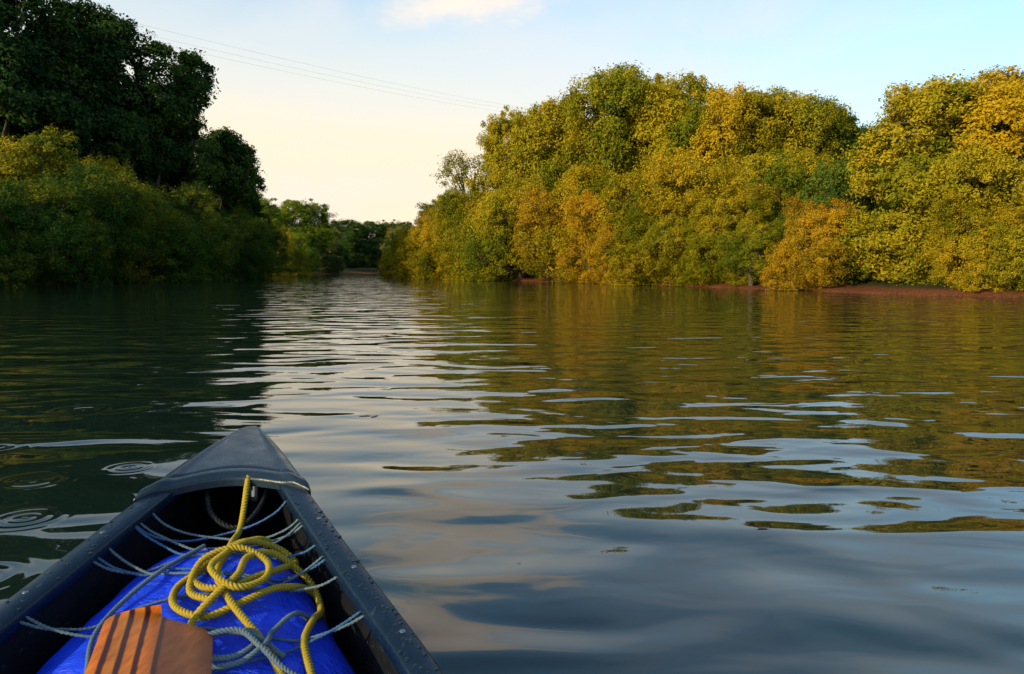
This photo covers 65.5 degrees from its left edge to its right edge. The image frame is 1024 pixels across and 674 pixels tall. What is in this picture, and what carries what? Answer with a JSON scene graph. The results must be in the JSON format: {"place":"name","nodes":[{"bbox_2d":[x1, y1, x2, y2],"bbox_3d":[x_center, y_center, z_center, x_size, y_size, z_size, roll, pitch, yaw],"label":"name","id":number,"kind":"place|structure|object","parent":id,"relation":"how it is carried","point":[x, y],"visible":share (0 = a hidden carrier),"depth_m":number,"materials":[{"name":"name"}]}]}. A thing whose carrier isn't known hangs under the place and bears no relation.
{"place":"outdoors","nodes":[
{"label":"outdoors","id":0,"kind":"place"},
{"bbox_2d":[38,16,515,111],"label":"power line","id":1,"kind":"object","parent":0,"point":[315,72],"visible":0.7,"depth_m":120.41,"materials":[{"name":"black metal"}]},
{"bbox_2d":[0,273,1023,673],"bbox_3d":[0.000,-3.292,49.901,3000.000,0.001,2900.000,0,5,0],"label":"river water","id":2,"kind":"structure","parent":0,"point":[524,477],"depth_m":4.46,"materials":[{"name":"blue liquid"}]},
{"bbox_2d":[0,426,442,673],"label":"canoe","id":3,"kind":"object","parent":2,"relation":"on","point":[274,577],"visible":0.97,"depth_m":1.29,"materials":[{"name":"plastic"}]},
{"bbox_2d":[85,605,212,673],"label":"paddle","id":4,"kind":"object","parent":3,"relation":"on","point":[149,640],"visible":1,"depth_m":1.03,"materials":[{"name":"brown wood"}]},
{"bbox_2d":[151,334,872,528],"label":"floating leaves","id":5,"kind":"object","parent":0,"point":[578,454],"visible":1,"depth_m":5.41,"materials":[{"name":"brown plant"}]},
{"bbox_2d":[4,0,1023,237],"label":"sky","id":6,"kind":"structure","parent":0,"point":[348,146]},
{"bbox_2d":[5,268,1023,297],"bbox_3d":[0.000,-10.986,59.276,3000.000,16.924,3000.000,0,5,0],"label":"ground","id":7,"kind":"structure","parent":0,"point":[868,286],"depth_m":33.49,"materials":[{"name":"soil"}]},
{"bbox_2d":[0,27,47,152],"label":"alder tree","id":8,"kind":"object","parent":7,"relation":"on","point":[13,128],"visible":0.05,"depth_m":58.31,"materials":[{"name":"green plant"}]},
{"bbox_2d":[0,0,104,182],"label":"alder tree","id":9,"kind":"object","parent":7,"relation":"on","point":[39,73],"visible":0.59,"depth_m":57.15,"materials":[{"name":"green plant"}]},
{"bbox_2d":[0,173,117,287],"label":"riverside bush","id":10,"kind":"object","parent":7,"relation":"on","point":[41,264],"visible":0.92,"depth_m":45.48,"materials":[{"name":"green plant"}]},
{"bbox_2d":[0,161,150,283],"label":"riverside bush","id":11,"kind":"object","parent":7,"relation":"on","point":[103,182],"visible":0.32,"depth_m":51.00,"materials":[{"name":"green plant"}]},
{"bbox_2d":[0,124,160,282],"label":"riverside bush","id":12,"kind":"object","parent":7,"relation":"on","point":[18,152],"visible":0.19,"depth_m":52.54,"materials":[{"name":"green plant"}]},
{"bbox_2d":[4,0,171,186],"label":"alder tree","id":13,"kind":"object","parent":7,"relation":"on","point":[98,66],"visible":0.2,"depth_m":64.10,"materials":[{"name":"green plant"}]},
{"bbox_2d":[66,147,162,280],"bbox_3d":[-30.410,-8.572,59.949,10.120,10.906,9.482,2,5,22],"label":"riverside bush","id":14,"kind":"object","parent":7,"relation":"on","point":[111,164],"visible":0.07,"depth_m":59.83,"materials":[{"name":"green plant"}]},
{"bbox_2d":[53,3,196,205],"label":"alder tree","id":15,"kind":"object","parent":7,"relation":"on","point":[139,86],"visible":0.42,"depth_m":66.88,"materials":[{"name":"green plant"}]},
{"bbox_2d":[55,167,227,282],"bbox_3d":[-27.363,-7.308,57.063,10.637,8.800,11.354,3,6,31],"label":"riverside bush","id":16,"kind":"object","parent":7,"relation":"on","point":[162,248],"visible":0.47,"depth_m":56.42,"materials":[{"name":"green plant"}]},
{"bbox_2d":[135,176,243,281],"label":"riverside bush","id":17,"kind":"object","parent":7,"relation":"on","point":[208,226],"visible":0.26,"depth_m":62.10,"materials":[{"name":"green plant"}]},
{"bbox_2d":[159,194,242,276],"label":"riverside bush","id":18,"kind":"object","parent":7,"relation":"on","point":[225,215],"visible":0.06,"depth_m":68.65,"materials":[{"name":"green plant"}]},
{"bbox_2d":[140,47,266,239],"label":"alder tree","id":19,"kind":"object","parent":7,"relation":"on","point":[230,161],"visible":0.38,"depth_m":73.12,"materials":[{"name":"green plant"}]},
{"bbox_2d":[191,126,267,241],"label":"alder tree","id":20,"kind":"object","parent":7,"relation":"on","point":[255,205],"visible":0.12,"depth_m":83.77,"materials":[{"name":"green plant"}]},
{"bbox_2d":[212,204,275,279],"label":"riverside bush","id":21,"kind":"object","parent":7,"relation":"on","point":[244,227],"visible":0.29,"depth_m":74.18,"materials":[{"name":"green plant"}]},
{"bbox_2d":[237,193,274,234],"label":"alder tree","id":22,"kind":"object","parent":7,"relation":"on","point":[266,217],"visible":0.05,"depth_m":97.93,"materials":[{"name":"green plant"}]},
{"bbox_2d":[234,209,295,277],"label":"riverside bush","id":23,"kind":"object","parent":7,"relation":"on","point":[278,261],"visible":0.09,"depth_m":82.69,"materials":[{"name":"green plant"}]},
{"bbox_2d":[250,223,292,274],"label":"riverside bush","id":24,"kind":"object","parent":7,"relation":"on","point":[277,237],"visible":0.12,"depth_m":91.51,"materials":[{"name":"green plant"}]},
{"bbox_2d":[259,194,291,234],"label":"alder tree","id":25,"kind":"object","parent":7,"relation":"on","point":[273,211],"visible":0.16,"depth_m":112.57,"materials":[{"name":"green plant"}]},
{"bbox_2d":[267,226,314,276],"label":"riverside bush","id":26,"kind":"object","parent":7,"relation":"on","point":[296,261],"visible":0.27,"depth_m":101.03,"materials":[{"name":"green plant"}]},
{"bbox_2d":[285,231,320,275],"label":"riverside bush","id":27,"kind":"object","parent":7,"relation":"on","point":[308,251],"visible":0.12,"depth_m":109.00,"materials":[{"name":"green plant"}]},
{"bbox_2d":[294,235,322,270],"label":"riverside bush","id":28,"kind":"object","parent":7,"relation":"on","point":[313,242],"visible":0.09,"depth_m":119.00,"materials":[{"name":"green plant"}]},
{"bbox_2d":[276,198,416,272],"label":"distant trees","id":29,"kind":"object","parent":7,"relation":"on","point":[342,244],"visible":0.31,"depth_m":146.88,"materials":[{"name":"green plant"}]},
{"bbox_2d":[376,242,401,277],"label":"willow bush","id":30,"kind":"object","parent":7,"relation":"on","point":[386,252],"visible":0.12,"depth_m":87.16,"materials":[{"name":"green plant"}]},
{"bbox_2d":[377,224,434,277],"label":"willow bush","id":31,"kind":"object","parent":7,"relation":"on","point":[393,245],"visible":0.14,"depth_m":84.04,"materials":[{"name":"green plant"}]},
{"bbox_2d":[384,204,459,278],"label":"willow bush","id":32,"kind":"object","parent":7,"relation":"on","point":[418,261],"visible":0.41,"depth_m":76.12,"materials":[{"name":"green plant"}]},
{"bbox_2d":[414,192,459,267],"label":"willow tree","id":33,"kind":"object","parent":7,"relation":"on","point":[424,207],"visible":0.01,"depth_m":83.40,"materials":[{"name":"green plant"}]},
{"bbox_2d":[429,148,488,200],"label":"birch tree","id":34,"kind":"object","parent":7,"relation":"on","point":[462,166],"visible":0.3,"depth_m":89.78,"materials":[{"name":"green plant"}]},
{"bbox_2d":[423,185,509,266],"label":"willow bush","id":35,"kind":"object","parent":7,"relation":"on","point":[449,207],"visible":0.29,"depth_m":72.75,"materials":[{"name":"green plant"}]},
{"bbox_2d":[435,190,528,279],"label":"willow bush","id":36,"kind":"object","parent":7,"relation":"on","point":[447,251],"visible":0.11,"depth_m":69.69,"materials":[{"name":"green plant"}]},
{"bbox_2d":[437,171,555,280],"bbox_3d":[0.542,-8.897,65.538,12.042,10.267,11.281,-3,6,-33],"label":"willow bush","id":37,"kind":"object","parent":7,"relation":"on","point":[492,214],"visible":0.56,"depth_m":63.65,"materials":[{"name":"green plant"}]},
{"bbox_2d":[463,105,547,203],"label":"willow tree","id":38,"kind":"object","parent":7,"relation":"on","point":[494,142],"visible":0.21,"depth_m":75.73,"materials":[{"name":"green plant"}]},
{"bbox_2d":[498,90,587,274],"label":"willow tree","id":39,"kind":"object","parent":7,"relation":"on","point":[539,134],"visible":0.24,"depth_m":69.89,"materials":[{"name":"green plant"}]},
{"bbox_2d":[507,183,589,278],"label":"willow bush","id":40,"kind":"object","parent":7,"relation":"on","point":[537,209],"visible":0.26,"depth_m":59.49,"materials":[{"name":"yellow plant"}]},
{"bbox_2d":[500,153,626,282],"bbox_3d":[5.812,-8.204,59.022,11.825,10.195,11.080,3,6,33],"label":"willow bush","id":41,"kind":"object","parent":7,"relation":"on","point":[583,176],"visible":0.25,"depth_m":56.62,"materials":[{"name":"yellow plant"}]},
{"bbox_2d":[548,183,653,283],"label":"willow bush","id":42,"kind":"object","parent":7,"relation":"on","point":[599,247],"visible":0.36,"depth_m":52.34,"materials":[{"name":"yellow plant"}]},
{"bbox_2d":[533,60,702,205],"bbox_3d":[9.313,-12.864,63.588,13.332,18.200,12.021,5,7,45],"label":"willow tree","id":43,"kind":"object","parent":7,"relation":"on","point":[607,134],"visible":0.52,"depth_m":59.89,"materials":[{"name":"green plant"}]},
{"bbox_2d":[577,151,709,274],"bbox_3d":[8.921,-7.301,52.034,9.615,9.378,9.280,1,5,10],"label":"willow bush","id":44,"kind":"object","parent":7,"relation":"on","point":[631,184],"visible":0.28,"depth_m":49.44,"materials":[{"name":"green plant"}]},
{"bbox_2d":[604,186,720,285],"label":"willow bush","id":45,"kind":"object","parent":7,"relation":"on","point":[664,230],"visible":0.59,"depth_m":45.96,"materials":[{"name":"green plant"}]},
{"bbox_2d":[610,70,732,189],"bbox_3d":[13.241,-12.295,62.356,11.073,17.191,12.019,-2,5,-23],"label":"willow tree","id":46,"kind":"object","parent":7,"relation":"on","point":[691,123],"visible":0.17,"depth_m":58.79,"materials":[{"name":"green plant"}]},
{"bbox_2d":[628,138,808,284],"bbox_3d":[12.453,-7.086,48.032,11.182,9.533,10.476,5,7,44],"label":"willow bush","id":47,"kind":"object","parent":7,"relation":"on","point":[692,169],"visible":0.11,"depth_m":46.24,"materials":[{"name":"green plant"}]},
{"bbox_2d":[662,182,779,285],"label":"willow bush","id":48,"kind":"object","parent":7,"relation":"on","point":[706,228],"visible":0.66,"depth_m":42.90,"materials":[{"name":"green plant"}]},
{"bbox_2d":[679,81,805,217],"bbox_3d":[15.740,-10.478,56.069,10.673,14.588,9.645,0,5,-5],"label":"willow tree","id":49,"kind":"object","parent":7,"relation":"on","point":[728,109],"visible":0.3,"depth_m":53.79,"materials":[{"name":"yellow plant"}]},
{"bbox_2d":[710,218,791,285],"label":"willow bush","id":50,"kind":"object","parent":7,"relation":"on","point":[755,243],"visible":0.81,"depth_m":39.19,"materials":[{"name":"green plant"}]},
{"bbox_2d":[719,84,857,207],"bbox_3d":[19.302,-10.732,57.626,10.762,14.692,9.703,-3,6,-31],"label":"willow tree","id":51,"kind":"object","parent":7,"relation":"on","point":[803,107],"visible":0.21,"depth_m":54.39,"materials":[{"name":"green plant"}]},
{"bbox_2d":[730,138,867,279],"bbox_3d":[16.954,-6.952,47.817,10.306,9.484,11.000,-1,5,-17],"label":"willow bush","id":52,"kind":"object","parent":7,"relation":"on","point":[791,168],"visible":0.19,"depth_m":45.56,"materials":[{"name":"green plant"}]},
{"bbox_2d":[758,195,869,290],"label":"willow bush","id":53,"kind":"object","parent":7,"relation":"on","point":[804,230],"visible":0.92,"depth_m":35.68,"materials":[{"name":"yellow plant"}]},
{"bbox_2d":[772,90,892,212],"bbox_3d":[22.523,-10.833,59.550,10.806,14.546,9.955,0,5,-3],"label":"willow tree","id":54,"kind":"object","parent":7,"relation":"on","point":[853,139],"visible":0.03,"depth_m":56.04,"materials":[{"name":"green plant"}]},
{"bbox_2d":[773,149,898,280],"bbox_3d":[17.269,-5.634,41.428,8.245,7.587,8.800,-2,5,-25],"label":"willow bush","id":55,"kind":"object","parent":7,"relation":"on","point":[838,188],"visible":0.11,"depth_m":40.01,"materials":[{"name":"green plant"}]},
{"bbox_2d":[857,121,891,170],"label":"willow tree","id":56,"kind":"object","parent":7,"relation":"on","point":[863,127],"depth_m":71.41,"materials":[{"name":"green plant"}]},
{"bbox_2d":[816,74,1023,283],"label":"willow tree","id":57,"kind":"object","parent":7,"relation":"on","point":[890,234],"visible":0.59,"depth_m":33.68,"materials":[{"name":"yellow plant"}]},
{"bbox_2d":[881,64,1023,209],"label":"willow tree","id":58,"kind":"object","parent":7,"relation":"on","point":[1009,92],"visible":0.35,"depth_m":32.46,"materials":[{"name":"yellow plant"}]},
{"bbox_2d":[892,128,1023,287],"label":"willow bush","id":59,"kind":"object","parent":7,"relation":"on","point":[1008,168],"visible":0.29,"depth_m":31.01,"materials":[{"name":"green plant"}]},
{"bbox_2d":[914,189,1023,293],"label":"willow bush","id":60,"kind":"object","parent":7,"relation":"on","point":[971,261],"visible":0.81,"depth_m":29.98,"materials":[{"name":"green plant"}]},
{"bbox_2d":[979,176,1023,292],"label":"willow bush","id":61,"kind":"object","parent":7,"relation":"on","point":[1013,246],"visible":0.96,"depth_m":28.20,"materials":[{"name":"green plant"}]},
{"bbox_2d":[1004,76,1023,155],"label":"willow tree","id":62,"kind":"object","parent":7,"relation":"on","point":[1011,128],"visible":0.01,"depth_m":34.33,"materials":[{"name":"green plant"}]}
]}

